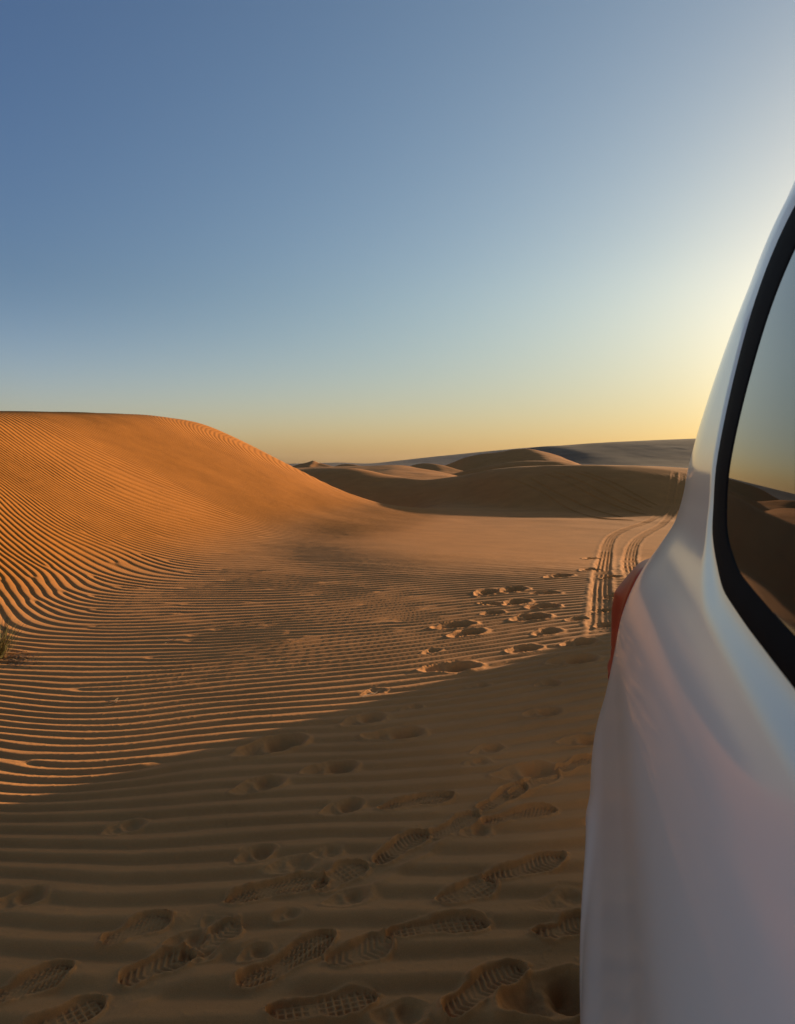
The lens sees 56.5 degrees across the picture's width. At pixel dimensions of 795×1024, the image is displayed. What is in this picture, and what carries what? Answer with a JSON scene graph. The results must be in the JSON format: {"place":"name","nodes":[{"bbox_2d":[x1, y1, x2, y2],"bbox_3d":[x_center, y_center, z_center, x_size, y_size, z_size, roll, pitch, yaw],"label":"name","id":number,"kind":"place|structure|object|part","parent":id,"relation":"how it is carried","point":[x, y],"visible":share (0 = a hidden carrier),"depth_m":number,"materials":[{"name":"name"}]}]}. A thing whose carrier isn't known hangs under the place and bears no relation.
{"place":"outdoors","nodes":[
{"label":"outdoors","id":0,"kind":"place"},
{"bbox_2d":[0,651,39,668],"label":"leaf litter","id":1,"kind":"object","parent":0,"point":[17,659],"visible":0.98,"depth_m":4.99,"materials":[{"name":"plant"}]},
{"bbox_2d":[0,411,378,589],"bbox_3d":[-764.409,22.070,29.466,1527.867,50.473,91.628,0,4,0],"label":"dune","id":2,"kind":"structure","parent":0,"point":[82,491],"depth_m":12.06,"materials":[{"name":"orange sand"}]},
{"bbox_2d":[0,461,678,1023],"bbox_3d":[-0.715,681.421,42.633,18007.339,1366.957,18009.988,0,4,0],"label":"sand ground","id":3,"kind":"structure","parent":0,"point":[240,801],"depth_m":3.24,"materials":[{"name":"beige sand"}]},
{"bbox_2d":[0,613,28,657],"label":"grass tuft","id":4,"kind":"object","parent":3,"relation":"on","point":[3,650],"visible":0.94,"depth_m":5.04,"materials":[{"name":"green plant"}]},
{"bbox_2d":[580,181,794,1023],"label":"parked car","id":5,"kind":"object","parent":3,"relation":"on","point":[688,905],"visible":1,"depth_m":0.71,"materials":[{"name":"white paint"}]},
{"bbox_3d":[0.385,-0.153,0.635,0.136,0.551,1.147,1,4,15],"label":"rear side window","id":6,"kind":"part","parent":5,"relation":"part of","materials":[{"name":"black glass"}]},
{"bbox_2d":[0,0,794,463],"label":"sky","id":7,"kind":"structure","parent":0,"point":[296,231],"materials":[{"name":"blue"}]},
{"bbox_2d":[289,447,532,465],"bbox_3d":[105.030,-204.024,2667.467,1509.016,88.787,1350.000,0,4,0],"label":"hills","id":8,"kind":"structure","parent":0,"point":[444,460],"depth_m":2533.18,"materials":[{"name":"beige sand"}]},
{"bbox_2d":[297,449,580,478],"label":"dune","id":9,"kind":"structure","parent":0,"point":[496,460],"depth_m":68.74,"materials":[{"name":"beige sand"}]},
{"bbox_2d":[299,465,687,508],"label":"dune","id":10,"kind":"structure","parent":0,"point":[636,487],"depth_m":25.59,"materials":[{"name":"brown sand"}]},
{"bbox_2d":[526,439,695,467],"bbox_3d":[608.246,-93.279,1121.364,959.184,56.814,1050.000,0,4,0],"label":"hills","id":11,"kind":"structure","parent":0,"point":[672,453],"depth_m":933.32,"materials":[{"name":"beige sand"}]}
]}

